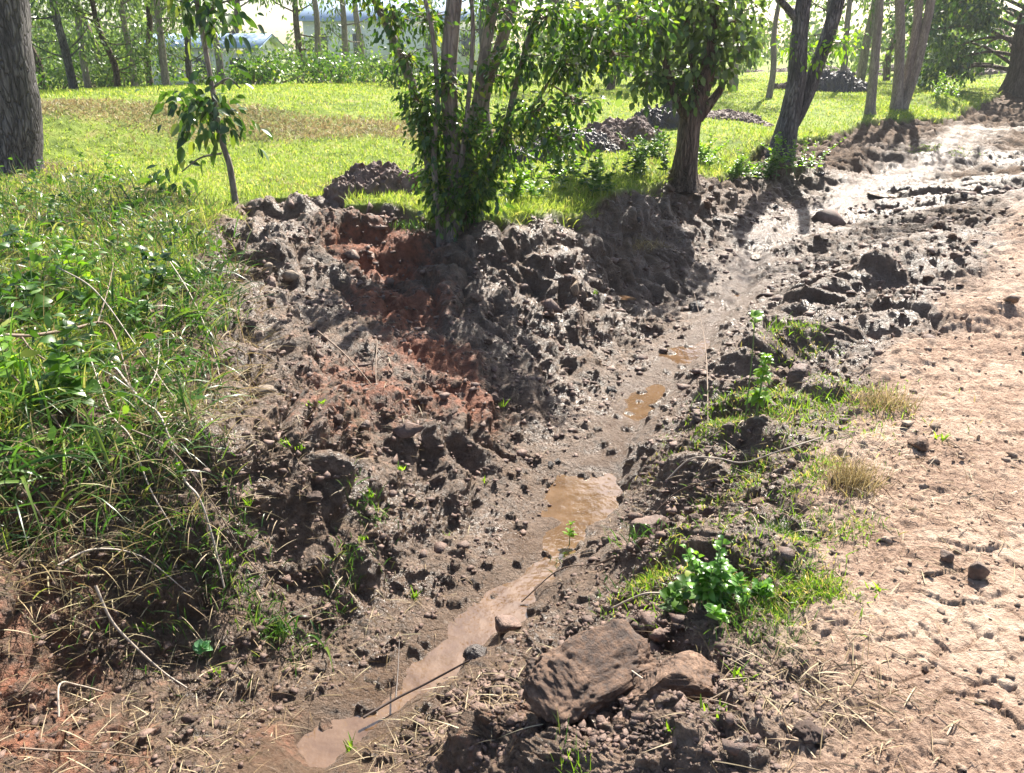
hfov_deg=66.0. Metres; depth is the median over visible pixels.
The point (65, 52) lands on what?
gum tree
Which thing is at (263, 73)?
bush
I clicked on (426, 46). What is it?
window
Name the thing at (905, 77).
three stemmed tree
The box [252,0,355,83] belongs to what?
gum tree
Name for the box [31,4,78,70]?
gum tree
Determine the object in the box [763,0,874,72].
gum tree
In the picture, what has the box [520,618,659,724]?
rock
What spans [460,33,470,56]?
window
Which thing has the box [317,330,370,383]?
bent twig
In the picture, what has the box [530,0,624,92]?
gum tree
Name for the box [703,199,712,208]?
clod
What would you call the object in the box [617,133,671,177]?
shrub
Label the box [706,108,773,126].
earth heap
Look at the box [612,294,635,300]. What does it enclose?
puddle water
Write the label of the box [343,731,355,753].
seedling
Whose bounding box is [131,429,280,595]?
dead stalk
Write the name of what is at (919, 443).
soil clod
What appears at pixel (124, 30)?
gum tree
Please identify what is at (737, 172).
shrub
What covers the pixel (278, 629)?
grass tuft
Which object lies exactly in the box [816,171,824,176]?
clod
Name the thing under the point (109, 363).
grass tuft
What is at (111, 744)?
clod
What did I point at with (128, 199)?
grass tuft
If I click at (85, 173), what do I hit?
leafy weed
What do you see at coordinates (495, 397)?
clod
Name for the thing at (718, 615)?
leafy weed
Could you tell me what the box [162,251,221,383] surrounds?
dead stalk
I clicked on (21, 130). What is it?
tree
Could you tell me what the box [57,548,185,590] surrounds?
dead stalk
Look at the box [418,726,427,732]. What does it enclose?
clod
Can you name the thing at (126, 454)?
grass tuft
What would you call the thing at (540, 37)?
gum tree
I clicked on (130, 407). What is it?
grass tuft
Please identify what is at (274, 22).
sky
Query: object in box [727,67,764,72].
earth heap
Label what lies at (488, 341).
clod
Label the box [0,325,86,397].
leafy weed
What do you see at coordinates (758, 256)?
puddle water
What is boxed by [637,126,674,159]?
shrub
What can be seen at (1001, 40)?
broad tree
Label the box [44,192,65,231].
leafy weed
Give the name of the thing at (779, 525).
grass tuft
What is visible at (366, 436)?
clod
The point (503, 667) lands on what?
clod
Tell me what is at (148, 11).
gum tree
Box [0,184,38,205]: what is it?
grass tuft
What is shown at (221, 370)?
clod
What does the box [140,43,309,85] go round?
bush
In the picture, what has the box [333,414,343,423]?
clod
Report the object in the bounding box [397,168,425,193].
earth heap
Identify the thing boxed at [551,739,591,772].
grass tuft
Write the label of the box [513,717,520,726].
clod
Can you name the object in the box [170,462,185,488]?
seedling
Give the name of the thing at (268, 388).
fallen stone
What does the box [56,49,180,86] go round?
bush
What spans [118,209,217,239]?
grass tuft
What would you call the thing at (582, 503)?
stream water
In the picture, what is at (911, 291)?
clod
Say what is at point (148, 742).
clod
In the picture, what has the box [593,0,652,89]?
gum tree
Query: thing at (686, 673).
soil clod
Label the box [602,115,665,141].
earth heap
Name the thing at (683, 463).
dry vine
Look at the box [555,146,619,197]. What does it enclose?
shrub
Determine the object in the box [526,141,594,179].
shrub
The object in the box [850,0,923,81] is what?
gum tree
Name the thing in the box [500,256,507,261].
clod
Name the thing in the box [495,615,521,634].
soil clod
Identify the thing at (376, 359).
bent twig
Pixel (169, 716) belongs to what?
clod
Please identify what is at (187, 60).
gum tree
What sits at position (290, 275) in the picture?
fallen stone
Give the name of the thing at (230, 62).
window
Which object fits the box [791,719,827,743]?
clod
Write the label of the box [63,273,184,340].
grass tuft
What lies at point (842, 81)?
earth heap
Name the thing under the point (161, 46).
gum tree
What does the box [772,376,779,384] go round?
clod
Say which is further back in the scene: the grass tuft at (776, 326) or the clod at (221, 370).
the grass tuft at (776, 326)
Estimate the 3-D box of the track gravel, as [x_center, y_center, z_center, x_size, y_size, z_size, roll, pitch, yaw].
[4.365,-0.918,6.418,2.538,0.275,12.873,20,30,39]
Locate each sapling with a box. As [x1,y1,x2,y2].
[744,310,764,421]
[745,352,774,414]
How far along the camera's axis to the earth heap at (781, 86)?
32.23 m
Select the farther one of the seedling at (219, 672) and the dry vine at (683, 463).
the dry vine at (683, 463)
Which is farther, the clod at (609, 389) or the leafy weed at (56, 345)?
the clod at (609, 389)
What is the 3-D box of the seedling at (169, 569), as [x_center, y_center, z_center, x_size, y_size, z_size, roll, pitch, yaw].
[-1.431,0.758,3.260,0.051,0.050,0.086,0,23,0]
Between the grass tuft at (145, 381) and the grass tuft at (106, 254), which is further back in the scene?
the grass tuft at (106, 254)
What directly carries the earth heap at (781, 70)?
on the ground at (864, 159)
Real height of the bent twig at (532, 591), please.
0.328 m
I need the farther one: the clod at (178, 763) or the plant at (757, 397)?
the plant at (757, 397)
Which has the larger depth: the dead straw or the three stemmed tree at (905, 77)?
the three stemmed tree at (905, 77)
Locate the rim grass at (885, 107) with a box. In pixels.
[163,88,993,254]
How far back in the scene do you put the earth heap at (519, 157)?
10.76 m
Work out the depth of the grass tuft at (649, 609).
2.78 m
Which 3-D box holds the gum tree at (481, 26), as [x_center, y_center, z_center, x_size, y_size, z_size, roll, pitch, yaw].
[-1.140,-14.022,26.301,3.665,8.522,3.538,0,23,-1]
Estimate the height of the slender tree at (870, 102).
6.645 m
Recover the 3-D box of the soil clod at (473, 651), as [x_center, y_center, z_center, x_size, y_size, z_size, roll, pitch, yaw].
[-0.158,1.161,3.422,0.113,0.077,0.082,0,23,0]
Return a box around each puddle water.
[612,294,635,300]
[750,253,760,258]
[867,188,899,196]
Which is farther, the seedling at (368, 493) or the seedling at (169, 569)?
the seedling at (368, 493)
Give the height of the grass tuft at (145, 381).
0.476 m
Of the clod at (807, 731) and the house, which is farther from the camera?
the house
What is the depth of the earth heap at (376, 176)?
8.26 m
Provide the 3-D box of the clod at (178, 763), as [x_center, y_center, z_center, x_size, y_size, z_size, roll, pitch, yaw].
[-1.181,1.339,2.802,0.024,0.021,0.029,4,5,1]
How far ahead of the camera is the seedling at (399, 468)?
4.49 m
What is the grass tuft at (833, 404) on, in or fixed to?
on the ground at (864, 159)
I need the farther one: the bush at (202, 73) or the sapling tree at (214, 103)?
the bush at (202, 73)
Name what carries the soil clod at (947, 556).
on the ground at (864, 159)
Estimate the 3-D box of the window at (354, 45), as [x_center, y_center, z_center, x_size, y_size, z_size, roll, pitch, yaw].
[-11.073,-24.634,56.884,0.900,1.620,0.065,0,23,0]
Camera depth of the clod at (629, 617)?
2.83 m
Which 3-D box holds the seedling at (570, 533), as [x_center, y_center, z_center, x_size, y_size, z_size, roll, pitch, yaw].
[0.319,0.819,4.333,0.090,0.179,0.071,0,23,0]
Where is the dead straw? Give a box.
[0,217,1023,772]
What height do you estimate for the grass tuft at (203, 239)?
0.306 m
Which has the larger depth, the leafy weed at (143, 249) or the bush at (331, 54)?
the bush at (331, 54)
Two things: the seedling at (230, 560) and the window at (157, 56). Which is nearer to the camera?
the seedling at (230, 560)
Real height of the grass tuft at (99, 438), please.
0.383 m
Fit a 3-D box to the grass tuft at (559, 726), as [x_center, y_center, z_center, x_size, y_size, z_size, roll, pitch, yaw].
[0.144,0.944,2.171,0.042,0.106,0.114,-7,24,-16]
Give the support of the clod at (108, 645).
on the ground at (864, 159)
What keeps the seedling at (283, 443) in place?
on the ground at (864, 159)
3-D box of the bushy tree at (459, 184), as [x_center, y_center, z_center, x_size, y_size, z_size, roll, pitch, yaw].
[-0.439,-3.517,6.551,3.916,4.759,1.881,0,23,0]
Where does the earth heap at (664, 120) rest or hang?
on the ground at (864, 159)
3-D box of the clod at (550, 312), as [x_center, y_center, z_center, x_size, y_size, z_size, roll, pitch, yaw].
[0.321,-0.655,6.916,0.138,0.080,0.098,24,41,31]
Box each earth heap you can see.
[321,160,408,207]
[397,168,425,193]
[504,140,568,163]
[526,123,623,153]
[582,121,635,151]
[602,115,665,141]
[633,100,679,128]
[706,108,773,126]
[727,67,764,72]
[769,65,848,71]
[774,82,786,89]
[817,68,867,92]
[826,68,881,75]
[847,64,904,71]
[942,68,1006,76]
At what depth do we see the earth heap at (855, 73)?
50.92 m
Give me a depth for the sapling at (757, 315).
3.96 m
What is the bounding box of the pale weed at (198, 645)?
[192,639,212,654]
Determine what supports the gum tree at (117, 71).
on the ground at (864, 159)
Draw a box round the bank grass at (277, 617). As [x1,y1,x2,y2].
[0,385,399,703]
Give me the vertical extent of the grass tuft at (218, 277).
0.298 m
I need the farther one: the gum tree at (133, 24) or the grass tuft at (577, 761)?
the gum tree at (133, 24)
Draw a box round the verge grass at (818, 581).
[588,141,984,650]
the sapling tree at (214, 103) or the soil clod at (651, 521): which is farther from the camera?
the sapling tree at (214, 103)
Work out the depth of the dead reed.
5.14 m
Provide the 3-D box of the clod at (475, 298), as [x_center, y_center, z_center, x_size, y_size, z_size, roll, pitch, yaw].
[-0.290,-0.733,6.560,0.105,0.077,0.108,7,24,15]
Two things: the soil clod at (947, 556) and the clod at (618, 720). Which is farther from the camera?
the soil clod at (947, 556)
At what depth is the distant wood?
58.66 m
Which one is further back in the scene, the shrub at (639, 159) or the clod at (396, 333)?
the shrub at (639, 159)
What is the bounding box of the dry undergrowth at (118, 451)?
[0,163,303,632]
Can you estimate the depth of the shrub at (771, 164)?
13.44 m
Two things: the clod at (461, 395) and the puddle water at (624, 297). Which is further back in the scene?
the puddle water at (624, 297)
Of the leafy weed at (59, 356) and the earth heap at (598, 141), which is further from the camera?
the earth heap at (598, 141)
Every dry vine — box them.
[652,474,757,514]
[666,437,821,480]
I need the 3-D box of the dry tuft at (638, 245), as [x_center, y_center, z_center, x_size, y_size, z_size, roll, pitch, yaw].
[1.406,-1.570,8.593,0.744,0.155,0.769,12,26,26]
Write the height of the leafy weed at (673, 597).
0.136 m
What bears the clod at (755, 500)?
on the ground at (864, 159)
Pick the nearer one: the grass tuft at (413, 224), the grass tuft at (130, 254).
the grass tuft at (130, 254)
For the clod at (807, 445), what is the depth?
3.72 m
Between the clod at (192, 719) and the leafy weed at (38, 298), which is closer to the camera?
the clod at (192, 719)
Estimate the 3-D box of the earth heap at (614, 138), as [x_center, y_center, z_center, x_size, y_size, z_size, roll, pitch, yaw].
[1.492,-4.033,12.844,1.120,0.547,0.835,0,23,0]
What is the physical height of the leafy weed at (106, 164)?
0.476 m
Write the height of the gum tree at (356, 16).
10.492 m
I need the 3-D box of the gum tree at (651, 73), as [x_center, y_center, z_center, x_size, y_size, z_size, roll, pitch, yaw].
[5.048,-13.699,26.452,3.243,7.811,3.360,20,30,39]
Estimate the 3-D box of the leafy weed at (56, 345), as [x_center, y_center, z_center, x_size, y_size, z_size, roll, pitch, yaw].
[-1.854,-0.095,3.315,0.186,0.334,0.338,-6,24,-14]
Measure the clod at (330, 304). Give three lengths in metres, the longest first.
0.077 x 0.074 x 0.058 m
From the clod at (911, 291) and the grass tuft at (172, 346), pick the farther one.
the clod at (911, 291)
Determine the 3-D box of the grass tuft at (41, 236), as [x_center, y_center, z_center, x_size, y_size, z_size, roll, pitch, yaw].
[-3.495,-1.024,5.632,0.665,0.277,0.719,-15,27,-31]
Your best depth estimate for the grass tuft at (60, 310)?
4.08 m
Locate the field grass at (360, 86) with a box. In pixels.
[0,72,1004,438]
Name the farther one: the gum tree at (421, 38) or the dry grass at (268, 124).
the gum tree at (421, 38)
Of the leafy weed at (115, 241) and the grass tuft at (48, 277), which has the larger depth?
the leafy weed at (115, 241)
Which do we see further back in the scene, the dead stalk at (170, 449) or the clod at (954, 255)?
the clod at (954, 255)
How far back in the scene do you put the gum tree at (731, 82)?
29.19 m
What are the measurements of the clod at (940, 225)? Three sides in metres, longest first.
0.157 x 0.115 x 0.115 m
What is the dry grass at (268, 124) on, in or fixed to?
on the ground at (864, 159)
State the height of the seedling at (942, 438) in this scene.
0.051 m
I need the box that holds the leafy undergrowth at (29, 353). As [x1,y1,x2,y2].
[0,160,244,480]
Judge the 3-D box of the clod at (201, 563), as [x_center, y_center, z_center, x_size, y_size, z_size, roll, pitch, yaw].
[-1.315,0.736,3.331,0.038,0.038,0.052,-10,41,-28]
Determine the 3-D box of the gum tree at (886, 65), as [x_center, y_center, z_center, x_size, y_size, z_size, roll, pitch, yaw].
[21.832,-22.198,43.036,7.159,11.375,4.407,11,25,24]
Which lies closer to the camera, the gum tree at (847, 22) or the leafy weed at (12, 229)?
the leafy weed at (12, 229)
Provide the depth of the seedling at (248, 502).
3.61 m
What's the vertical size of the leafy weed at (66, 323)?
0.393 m
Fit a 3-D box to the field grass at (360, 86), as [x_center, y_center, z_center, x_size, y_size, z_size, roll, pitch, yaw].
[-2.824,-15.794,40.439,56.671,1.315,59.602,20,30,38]
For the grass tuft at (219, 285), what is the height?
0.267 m
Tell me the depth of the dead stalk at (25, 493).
2.93 m
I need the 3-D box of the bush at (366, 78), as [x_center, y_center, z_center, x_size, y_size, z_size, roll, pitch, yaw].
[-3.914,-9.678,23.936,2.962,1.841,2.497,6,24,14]
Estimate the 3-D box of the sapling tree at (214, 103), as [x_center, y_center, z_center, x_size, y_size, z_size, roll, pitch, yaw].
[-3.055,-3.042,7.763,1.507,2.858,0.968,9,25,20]
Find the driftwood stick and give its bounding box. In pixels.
[363,639,469,718]
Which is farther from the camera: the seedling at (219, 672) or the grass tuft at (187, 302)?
the grass tuft at (187, 302)
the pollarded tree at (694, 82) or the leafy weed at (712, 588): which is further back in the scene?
the pollarded tree at (694, 82)
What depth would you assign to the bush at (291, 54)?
22.35 m
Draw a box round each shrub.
[500,159,583,199]
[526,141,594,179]
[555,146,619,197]
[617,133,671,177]
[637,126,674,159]
[698,133,729,165]
[710,148,760,178]
[745,149,779,179]
[753,131,846,174]
[932,70,966,98]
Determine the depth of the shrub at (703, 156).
12.82 m
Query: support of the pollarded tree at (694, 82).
on the ground at (864, 159)
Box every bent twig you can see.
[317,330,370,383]
[375,340,377,382]
[521,556,614,601]
[613,592,659,608]
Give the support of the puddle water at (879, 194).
on the ground at (864, 159)
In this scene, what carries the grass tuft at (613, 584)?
on the ground at (864, 159)
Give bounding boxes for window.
[157,56,177,73]
[192,56,212,71]
[228,56,246,73]
[320,33,328,55]
[351,33,365,56]
[424,33,436,56]
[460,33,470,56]
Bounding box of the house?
[137,33,285,84]
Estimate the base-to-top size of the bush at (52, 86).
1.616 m
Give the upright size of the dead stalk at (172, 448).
0.753 m
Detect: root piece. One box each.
[20,747,149,757]
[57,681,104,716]
[140,732,231,750]
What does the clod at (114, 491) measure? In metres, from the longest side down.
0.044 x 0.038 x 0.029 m
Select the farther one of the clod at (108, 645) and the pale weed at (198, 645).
the pale weed at (198, 645)
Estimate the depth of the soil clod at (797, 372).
4.51 m
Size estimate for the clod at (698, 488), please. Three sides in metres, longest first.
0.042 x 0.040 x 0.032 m
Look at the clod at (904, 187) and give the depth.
12.47 m
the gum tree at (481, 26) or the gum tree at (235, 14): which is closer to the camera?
the gum tree at (481, 26)
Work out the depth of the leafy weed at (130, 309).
4.26 m
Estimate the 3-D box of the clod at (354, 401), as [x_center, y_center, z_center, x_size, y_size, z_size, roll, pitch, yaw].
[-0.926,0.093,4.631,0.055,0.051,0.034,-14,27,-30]
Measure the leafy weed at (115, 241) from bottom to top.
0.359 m
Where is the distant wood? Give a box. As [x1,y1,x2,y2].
[31,0,1020,74]
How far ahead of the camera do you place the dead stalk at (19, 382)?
3.16 m
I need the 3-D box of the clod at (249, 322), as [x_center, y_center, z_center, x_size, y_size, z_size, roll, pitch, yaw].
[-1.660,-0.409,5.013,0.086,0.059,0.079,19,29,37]
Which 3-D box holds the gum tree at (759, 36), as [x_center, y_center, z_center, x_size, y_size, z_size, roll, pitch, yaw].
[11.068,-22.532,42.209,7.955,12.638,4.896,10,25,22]
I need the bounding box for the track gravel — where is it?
[725,209,1023,772]
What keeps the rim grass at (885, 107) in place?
on the ground at (864, 159)
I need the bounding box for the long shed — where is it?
[299,0,479,73]
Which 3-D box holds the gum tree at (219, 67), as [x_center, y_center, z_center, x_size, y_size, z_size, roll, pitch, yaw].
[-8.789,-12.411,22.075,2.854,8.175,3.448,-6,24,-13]
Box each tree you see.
[0,0,44,173]
[29,0,105,89]
[29,0,119,90]
[31,0,170,86]
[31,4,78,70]
[33,0,153,78]
[69,0,157,85]
[74,2,91,87]
[98,0,198,46]
[101,0,198,85]
[135,0,232,83]
[135,0,272,206]
[137,0,217,85]
[181,0,284,36]
[203,1,224,84]
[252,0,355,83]
[301,0,386,82]
[312,0,323,82]
[346,0,684,246]
[352,3,366,82]
[397,0,518,52]
[427,0,526,64]
[494,0,570,77]
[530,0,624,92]
[567,0,773,192]
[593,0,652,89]
[633,0,687,91]
[647,3,699,73]
[703,0,789,90]
[715,0,788,78]
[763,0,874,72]
[765,0,789,97]
[765,0,871,163]
[832,0,924,80]
[840,0,852,70]
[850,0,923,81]
[864,0,883,114]
[870,0,1023,97]
[881,0,935,111]
[933,7,1012,50]
[975,0,1023,66]
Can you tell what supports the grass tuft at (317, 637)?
on the ground at (864, 159)
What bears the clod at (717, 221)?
on the ground at (864, 159)
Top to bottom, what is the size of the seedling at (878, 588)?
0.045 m
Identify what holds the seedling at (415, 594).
on the ground at (864, 159)
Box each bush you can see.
[36,40,147,89]
[36,44,107,89]
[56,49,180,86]
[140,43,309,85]
[154,53,234,85]
[228,49,290,84]
[231,38,319,84]
[280,34,372,83]
[290,39,377,83]
[326,43,430,83]
[344,43,457,86]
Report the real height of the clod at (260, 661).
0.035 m
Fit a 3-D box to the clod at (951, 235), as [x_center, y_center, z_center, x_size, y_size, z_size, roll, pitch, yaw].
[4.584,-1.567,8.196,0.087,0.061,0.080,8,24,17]
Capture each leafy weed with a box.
[0,197,24,252]
[0,242,53,326]
[0,265,76,313]
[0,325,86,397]
[8,154,45,205]
[18,226,82,276]
[39,332,102,411]
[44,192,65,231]
[49,229,101,305]
[54,290,120,362]
[62,152,95,198]
[97,147,124,190]
[110,205,150,254]
[121,267,157,336]
[131,225,175,295]
[134,220,184,257]
[657,570,695,612]
[680,534,738,609]
[703,559,774,623]
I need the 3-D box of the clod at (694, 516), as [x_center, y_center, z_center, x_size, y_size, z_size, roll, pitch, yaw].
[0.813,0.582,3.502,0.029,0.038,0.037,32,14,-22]
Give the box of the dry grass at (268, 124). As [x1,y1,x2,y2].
[0,95,760,240]
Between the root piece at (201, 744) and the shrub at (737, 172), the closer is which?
the root piece at (201, 744)
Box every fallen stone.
[249,385,277,397]
[263,262,272,274]
[282,270,298,281]
[571,280,578,295]
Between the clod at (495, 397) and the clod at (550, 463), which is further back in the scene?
the clod at (495, 397)
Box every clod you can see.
[77,708,88,714]
[103,639,117,648]
[109,742,115,747]
[111,487,119,493]
[144,741,153,749]
[162,714,172,722]
[176,761,183,765]
[185,760,191,768]
[188,715,196,722]
[196,555,205,566]
[215,368,224,374]
[244,317,257,326]
[256,657,266,665]
[257,714,265,722]
[305,491,322,504]
[326,302,333,306]
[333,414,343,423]
[351,397,357,405]
[362,432,371,440]
[393,331,400,336]
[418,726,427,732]
[419,396,428,405]
[451,379,461,388]
[455,767,461,772]
[457,392,464,399]
[463,644,487,660]
[470,294,482,302]
[484,338,492,344]
[491,393,500,402]
[493,725,504,737]
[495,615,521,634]
[499,663,508,671]
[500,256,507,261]
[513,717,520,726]
[542,309,554,316]
[548,461,553,466]
[605,386,616,394]
[613,717,624,725]
[625,650,720,705]
[626,615,634,622]
[628,514,669,537]
[637,537,647,547]
[689,300,703,311]
[691,513,698,520]
[696,486,702,492]
[702,505,716,517]
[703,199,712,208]
[712,217,720,225]
[748,497,767,505]
[755,487,761,493]
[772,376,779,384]
[787,363,811,382]
[788,202,798,208]
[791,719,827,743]
[801,443,809,448]
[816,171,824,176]
[898,185,911,191]
[906,289,915,294]
[907,435,928,452]
[922,274,934,281]
[923,216,940,224]
[932,221,944,229]
[940,549,954,562]
[948,233,956,238]
[949,252,961,259]
[968,561,989,579]
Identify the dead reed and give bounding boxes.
[694,294,708,420]
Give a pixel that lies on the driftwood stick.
(401, 695)
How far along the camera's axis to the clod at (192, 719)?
2.99 m
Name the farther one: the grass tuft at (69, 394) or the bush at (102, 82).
the bush at (102, 82)
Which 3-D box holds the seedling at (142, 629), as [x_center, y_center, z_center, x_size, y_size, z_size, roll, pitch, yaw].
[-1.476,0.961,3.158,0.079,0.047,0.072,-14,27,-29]
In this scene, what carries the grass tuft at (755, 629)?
on the ground at (864, 159)
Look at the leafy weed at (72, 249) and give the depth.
4.30 m
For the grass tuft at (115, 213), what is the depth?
6.33 m
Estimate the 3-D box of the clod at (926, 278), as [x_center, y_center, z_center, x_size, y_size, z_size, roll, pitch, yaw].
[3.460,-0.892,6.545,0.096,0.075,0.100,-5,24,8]
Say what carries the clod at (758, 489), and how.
on the ground at (864, 159)
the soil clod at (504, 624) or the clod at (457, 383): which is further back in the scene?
the clod at (457, 383)
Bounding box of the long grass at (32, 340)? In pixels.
[0,156,272,566]
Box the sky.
[30,0,1023,52]
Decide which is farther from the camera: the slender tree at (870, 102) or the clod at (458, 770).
the slender tree at (870, 102)
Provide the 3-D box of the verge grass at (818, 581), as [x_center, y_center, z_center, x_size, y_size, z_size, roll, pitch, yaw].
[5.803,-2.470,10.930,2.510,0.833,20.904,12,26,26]
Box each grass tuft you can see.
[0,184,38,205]
[0,222,75,245]
[0,264,78,300]
[0,356,97,455]
[0,421,133,548]
[1,335,100,373]
[16,361,154,430]
[16,408,158,501]
[17,290,124,330]
[29,337,192,395]
[34,189,113,206]
[39,240,122,274]
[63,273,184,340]
[73,394,208,512]
[81,201,141,224]
[94,244,196,291]
[94,377,189,472]
[99,182,182,208]
[117,339,214,400]
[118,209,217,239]
[132,329,230,383]
[147,248,263,294]
[150,284,220,347]
[159,285,233,337]
[164,295,241,320]
[183,228,229,254]
[199,273,263,299]
[200,266,231,283]
[236,600,274,629]
[256,609,307,647]
[303,619,350,671]
[389,219,443,234]
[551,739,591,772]
[553,705,569,743]
[575,569,633,598]
[601,511,673,556]
[625,588,690,627]
[686,383,750,419]
[700,584,816,668]
[730,497,798,536]
[745,374,861,440]
[752,314,830,337]
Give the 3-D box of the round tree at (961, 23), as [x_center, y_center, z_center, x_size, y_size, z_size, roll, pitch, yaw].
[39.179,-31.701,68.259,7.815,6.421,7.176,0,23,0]
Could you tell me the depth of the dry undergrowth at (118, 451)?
3.55 m
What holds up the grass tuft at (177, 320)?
on the ground at (864, 159)
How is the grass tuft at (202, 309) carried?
on the ground at (864, 159)
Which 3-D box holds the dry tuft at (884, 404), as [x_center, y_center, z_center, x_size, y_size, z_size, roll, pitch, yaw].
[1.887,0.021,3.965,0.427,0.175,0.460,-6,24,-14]
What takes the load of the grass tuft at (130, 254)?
on the ground at (864, 159)
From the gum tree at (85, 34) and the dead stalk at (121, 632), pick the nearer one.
the dead stalk at (121, 632)
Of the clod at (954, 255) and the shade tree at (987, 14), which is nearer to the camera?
the clod at (954, 255)
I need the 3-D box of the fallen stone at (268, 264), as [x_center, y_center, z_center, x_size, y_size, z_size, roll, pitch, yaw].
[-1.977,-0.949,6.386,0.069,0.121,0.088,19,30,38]
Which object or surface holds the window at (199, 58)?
in the house
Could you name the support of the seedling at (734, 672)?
on the ground at (864, 159)
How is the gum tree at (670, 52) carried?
on the ground at (864, 159)
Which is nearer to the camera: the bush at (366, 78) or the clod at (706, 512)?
the clod at (706, 512)
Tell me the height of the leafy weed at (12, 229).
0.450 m
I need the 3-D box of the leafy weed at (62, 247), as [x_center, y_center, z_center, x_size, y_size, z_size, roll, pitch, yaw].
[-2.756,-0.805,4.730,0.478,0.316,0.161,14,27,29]
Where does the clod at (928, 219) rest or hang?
on the ground at (864, 159)
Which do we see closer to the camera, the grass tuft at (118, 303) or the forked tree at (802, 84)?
the grass tuft at (118, 303)
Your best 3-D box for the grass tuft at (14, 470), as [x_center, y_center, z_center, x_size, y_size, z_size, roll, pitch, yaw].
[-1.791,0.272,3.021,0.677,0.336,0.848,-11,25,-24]
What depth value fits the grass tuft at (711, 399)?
4.64 m
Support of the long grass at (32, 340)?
on the ground at (864, 159)
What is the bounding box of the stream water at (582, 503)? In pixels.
[297,329,709,767]
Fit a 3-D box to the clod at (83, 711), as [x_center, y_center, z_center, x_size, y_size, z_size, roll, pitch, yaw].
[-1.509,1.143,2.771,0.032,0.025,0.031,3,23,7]
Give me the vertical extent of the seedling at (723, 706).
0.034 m
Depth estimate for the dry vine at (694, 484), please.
3.96 m
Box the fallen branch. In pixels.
[0,262,154,430]
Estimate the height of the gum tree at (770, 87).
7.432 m
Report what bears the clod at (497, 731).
on the ground at (864, 159)
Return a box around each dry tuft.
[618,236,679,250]
[815,438,901,502]
[835,373,940,422]
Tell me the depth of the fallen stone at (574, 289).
7.13 m
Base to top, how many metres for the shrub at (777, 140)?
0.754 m
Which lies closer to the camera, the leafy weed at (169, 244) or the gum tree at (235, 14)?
the leafy weed at (169, 244)
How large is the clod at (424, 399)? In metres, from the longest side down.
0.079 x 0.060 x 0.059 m
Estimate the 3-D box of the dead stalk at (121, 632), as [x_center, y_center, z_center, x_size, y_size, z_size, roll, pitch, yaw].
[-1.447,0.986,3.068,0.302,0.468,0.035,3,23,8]
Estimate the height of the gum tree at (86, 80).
6.295 m
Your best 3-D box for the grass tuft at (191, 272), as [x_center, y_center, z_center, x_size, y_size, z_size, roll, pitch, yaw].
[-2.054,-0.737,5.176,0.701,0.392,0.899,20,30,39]
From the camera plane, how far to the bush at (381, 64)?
20.06 m
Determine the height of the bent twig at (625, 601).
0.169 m
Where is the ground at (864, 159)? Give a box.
[0,53,1023,772]
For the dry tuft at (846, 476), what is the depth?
3.26 m
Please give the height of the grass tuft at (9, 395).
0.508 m
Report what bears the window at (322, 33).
in the long shed
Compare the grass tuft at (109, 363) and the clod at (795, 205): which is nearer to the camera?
the grass tuft at (109, 363)
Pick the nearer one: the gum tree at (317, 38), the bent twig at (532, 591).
the bent twig at (532, 591)
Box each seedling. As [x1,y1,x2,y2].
[133,618,153,631]
[161,561,172,576]
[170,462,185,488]
[207,665,220,679]
[226,554,236,563]
[243,497,254,505]
[278,438,290,446]
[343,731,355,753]
[359,485,376,497]
[396,461,406,470]
[410,585,423,599]
[562,521,576,544]
[700,694,728,720]
[726,664,757,687]
[864,580,887,598]
[934,432,950,441]
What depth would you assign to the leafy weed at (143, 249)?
4.73 m
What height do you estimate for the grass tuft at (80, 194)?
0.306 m
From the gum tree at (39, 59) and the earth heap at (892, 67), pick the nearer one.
the gum tree at (39, 59)
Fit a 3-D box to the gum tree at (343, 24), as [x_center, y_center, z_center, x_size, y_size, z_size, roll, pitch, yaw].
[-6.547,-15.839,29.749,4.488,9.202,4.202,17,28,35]
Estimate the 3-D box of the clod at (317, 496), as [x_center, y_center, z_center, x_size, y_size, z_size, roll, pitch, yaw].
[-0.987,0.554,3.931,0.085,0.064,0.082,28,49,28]
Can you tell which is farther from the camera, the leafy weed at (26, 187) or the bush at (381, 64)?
the bush at (381, 64)
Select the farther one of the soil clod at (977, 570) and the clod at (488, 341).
the clod at (488, 341)
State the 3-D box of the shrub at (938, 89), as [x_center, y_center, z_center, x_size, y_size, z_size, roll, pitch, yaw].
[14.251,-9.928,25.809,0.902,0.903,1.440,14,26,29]
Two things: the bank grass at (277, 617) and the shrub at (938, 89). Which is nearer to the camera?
the bank grass at (277, 617)
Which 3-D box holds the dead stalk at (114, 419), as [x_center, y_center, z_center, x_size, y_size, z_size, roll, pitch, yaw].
[-1.696,0.236,3.450,0.052,0.539,0.823,-19,29,-37]
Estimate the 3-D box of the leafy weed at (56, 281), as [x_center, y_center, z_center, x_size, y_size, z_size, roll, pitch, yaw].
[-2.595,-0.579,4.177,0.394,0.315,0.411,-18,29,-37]
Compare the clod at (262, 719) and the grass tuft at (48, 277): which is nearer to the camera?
the clod at (262, 719)
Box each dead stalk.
[1,462,59,562]
[11,374,107,529]
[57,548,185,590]
[58,268,175,399]
[90,357,173,529]
[94,585,186,688]
[110,345,224,587]
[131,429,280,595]
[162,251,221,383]

